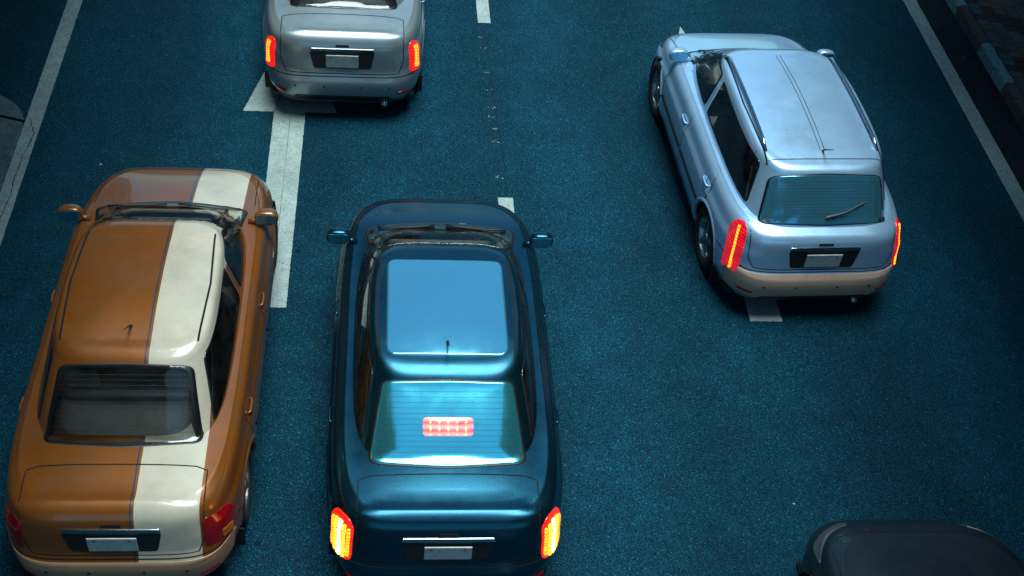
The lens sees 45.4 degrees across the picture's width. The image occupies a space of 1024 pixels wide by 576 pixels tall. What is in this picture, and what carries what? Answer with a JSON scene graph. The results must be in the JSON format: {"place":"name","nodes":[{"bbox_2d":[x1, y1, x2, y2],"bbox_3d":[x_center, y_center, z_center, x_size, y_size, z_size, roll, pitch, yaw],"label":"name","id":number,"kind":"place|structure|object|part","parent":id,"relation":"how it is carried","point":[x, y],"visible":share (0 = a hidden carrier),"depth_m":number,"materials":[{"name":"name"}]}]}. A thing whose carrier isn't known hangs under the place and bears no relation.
{"place":"outdoors","nodes":[
{"label":"outdoors","id":0,"kind":"place"},
{"bbox_2d":[0,0,53,103],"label":"road shoulder","id":1,"kind":"object","parent":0,"point":[22,24],"depth_m":13.96},
{"bbox_2d":[0,95,24,190],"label":"concrete apron","id":2,"kind":"object","parent":1,"relation":"on","point":[12,120],"visible":1,"depth_m":12.77,"materials":[{"name":"grey concrete"}]},
{"bbox_2d":[0,0,1023,575],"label":"road","id":3,"kind":"structure","parent":0,"point":[706,426],"depth_m":11.99,"materials":[{"name":"grey asphalt"}]},
{"bbox_2d":[0,119,34,217],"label":"road crack","id":4,"kind":"object","parent":3,"relation":"on","point":[19,165],"visible":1,"depth_m":12.39,"materials":[{"name":"black asphalt"}]},
{"bbox_2d":[0,0,81,244],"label":"edge line","id":5,"kind":"object","parent":3,"relation":"on","point":[41,98],"visible":1,"depth_m":13.01,"materials":[{"name":"paint"}]},
{"bbox_2d":[5,167,278,575],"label":"taxi","id":6,"kind":"object","parent":3,"relation":"on","point":[134,445],"visible":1,"depth_m":9.09,"materials":[{"name":"orange paint"}]},
{"bbox_3d":[-3.460,0.378,9.257,0.169,0.352,1.314,1,45,-6],"label":"side window","id":7,"kind":"part","parent":6,"relation":"part of","materials":[{"name":"black glass"}]},
{"bbox_3d":[-3.486,-0.493,10.139,0.304,0.357,1.052,14,45,8],"label":"side window","id":8,"kind":"part","parent":6,"relation":"part of","materials":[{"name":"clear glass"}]},
{"bbox_3d":[-2.805,0.853,8.842,1.137,0.363,0.532,1,45,-6],"label":"rear window","id":9,"kind":"part","parent":6,"relation":"part of","materials":[{"name":"black glass"}]},
{"bbox_3d":[-2.234,0.398,9.384,0.169,0.352,1.314,1,45,-6],"label":"side window","id":10,"kind":"part","parent":6,"relation":"part of","materials":[{"name":"black glass"}]},
{"bbox_3d":[-2.363,-0.475,10.256,0.304,0.357,1.052,-13,48,-19],"label":"side window","id":11,"kind":"part","parent":6,"relation":"part of","materials":[{"name":"black glass"}]},
{"bbox_2d":[243,72,335,306],"bbox_3d":[-2.400,-1.617,13.081,1.010,0.001,5.101,1,45,-6],"label":"direction arrow","id":12,"kind":"object","parent":3,"relation":"on","point":[287,111],"visible":0.56,"depth_m":12.81,"materials":[{"name":"paint"}]},
{"bbox_2d":[273,96,303,276],"bbox_3d":[-2.391,-1.408,12.866,0.326,0.001,4.300,1,45,-6],"label":"road marking","id":13,"kind":"object","parent":12,"relation":"on","point":[285,161],"visible":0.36,"depth_m":12.88,"materials":[{"name":"white paint"}]},
{"bbox_2d":[263,0,425,107],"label":"sedan","id":14,"kind":"object","parent":3,"relation":"on","point":[347,50],"visible":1,"depth_m":12.99,"materials":[{"name":"silver metal"}]},
{"bbox_3d":[-1.804,-3.273,13.149,1.158,0.371,0.544,1,45,-6],"label":"rear window","id":15,"kind":"part","parent":14,"relation":"part of","materials":[{"name":"black glass"}]},
{"bbox_2d":[326,199,561,575],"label":"sedan","id":16,"kind":"object","parent":3,"relation":"on","point":[443,454],"visible":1,"depth_m":9.09,"materials":[{"name":"blue metal"}]},
{"bbox_3d":[-1.138,0.511,9.413,0.162,0.328,1.392,1,45,-6],"label":"side window","id":17,"kind":"part","parent":16,"relation":"part of","materials":[{"name":"black glass"}]},
{"bbox_3d":[-1.159,-0.328,10.264,0.228,0.335,0.888,13,45,6],"label":"side window","id":18,"kind":"part","parent":16,"relation":"part of","materials":[{"name":"black glass"}]},
{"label":"rear window","id":19,"kind":"part","parent":16,"relation":"part of","materials":[{"name":"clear glass"}]},
{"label":"side window","id":20,"kind":"part","parent":16,"relation":"part of","materials":[{"name":"black glass"}]},
{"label":"side window","id":21,"kind":"part","parent":16,"relation":"part of","materials":[{"name":"black glass"}]},
{"bbox_2d":[476,0,490,22],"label":"dashed line","id":22,"kind":"object","parent":3,"relation":"on","point":[483,13],"visible":1,"depth_m":15.16,"materials":[{"name":"paint"}]},
{"bbox_2d":[484,27,507,188],"bbox_3d":[-0.187,-2.097,13.827,0.029,0.001,3.070,0,45,-7],"label":"road crack","id":23,"kind":"object","parent":3,"relation":"on","point":[496,106],"visible":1,"depth_m":13.87,"materials":[{"name":"black asphalt"}]},
{"bbox_2d":[498,198,513,212],"bbox_3d":[0.033,0.121,11.607,0.162,0.001,3.000,1,45,-6],"label":"dashed line","id":24,"kind":"object","parent":3,"relation":"on","point":[507,203],"visible":0.06,"depth_m":12.61,"materials":[{"name":"paint"}]},
{"bbox_2d":[679,27,781,321],"bbox_3d":[2.271,-1.475,13.495,1.010,0.001,5.104,1,45,-6],"label":"direction arrow","id":25,"kind":"object","parent":3,"relation":"on","point":[762,310],"visible":0.12,"depth_m":11.80,"materials":[{"name":"paint"}]},
{"bbox_2d":[649,33,899,303],"bbox_3d":[2.650,-1.712,12.642,1.845,1.697,4.162,-1,45,-8],"label":"hatchback","id":26,"kind":"object","parent":3,"relation":"on","point":[775,146],"visible":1,"depth_m":11.49,"materials":[{"name":"silver paint"}]},
{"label":"side window","id":27,"kind":"part","parent":26,"relation":"part of","materials":[{"name":"black glass"}]},
{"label":"side window","id":28,"kind":"part","parent":26,"relation":"part of","materials":[{"name":"black glass"}]},
{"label":"rear window","id":29,"kind":"part","parent":26,"relation":"part of","materials":[{"name":"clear glass"}]},
{"bbox_2d":[796,519,1023,575],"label":"sedan","id":30,"kind":"object","parent":3,"relation":"on","point":[867,547],"visible":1,"depth_m":8.98,"materials":[{"name":"black paint"}]},
{"bbox_2d":[903,0,1023,221],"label":"edge line","id":31,"kind":"object","parent":3,"relation":"on","point":[992,150],"visible":1,"depth_m":14.54,"materials":[{"name":"paint"}]},
{"bbox_2d":[916,0,1023,192],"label":"road shoulder","id":32,"kind":"object","parent":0,"point":[985,95],"depth_m":14.93},
{"bbox_2d":[964,0,1023,96],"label":"pavement","id":33,"kind":"structure","parent":0,"point":[1001,23],"depth_m":15.63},
{"label":"pavement base","id":34,"kind":"structure","parent":0,"visible":0},
{"bbox_2d":[946,0,966,15],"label":"kerb stone","id":35,"kind":"object","parent":34,"relation":"on","point":[954,5],"visible":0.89,"depth_m":16.06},
{"bbox_2d":[955,6,990,52],"bbox_3d":[5.905,-3.319,15.714,0.148,0.184,0.853,1,45,-6],"label":"kerb stone","id":36,"kind":"object","parent":34,"relation":"on","point":[971,28],"visible":0.97,"depth_m":15.67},
{"bbox_2d":[977,43,1013,92],"bbox_3d":[5.964,-2.714,15.108,0.151,0.182,0.861,1,45,-6],"label":"kerb stone","id":37,"kind":"object","parent":34,"relation":"on","point":[999,74],"visible":0.97,"depth_m":15.06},
{"bbox_2d":[1000,83,1023,131],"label":"kerb stone","id":38,"kind":"object","parent":34,"relation":"on","point":[1011,94],"visible":1,"depth_m":14.55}
]}

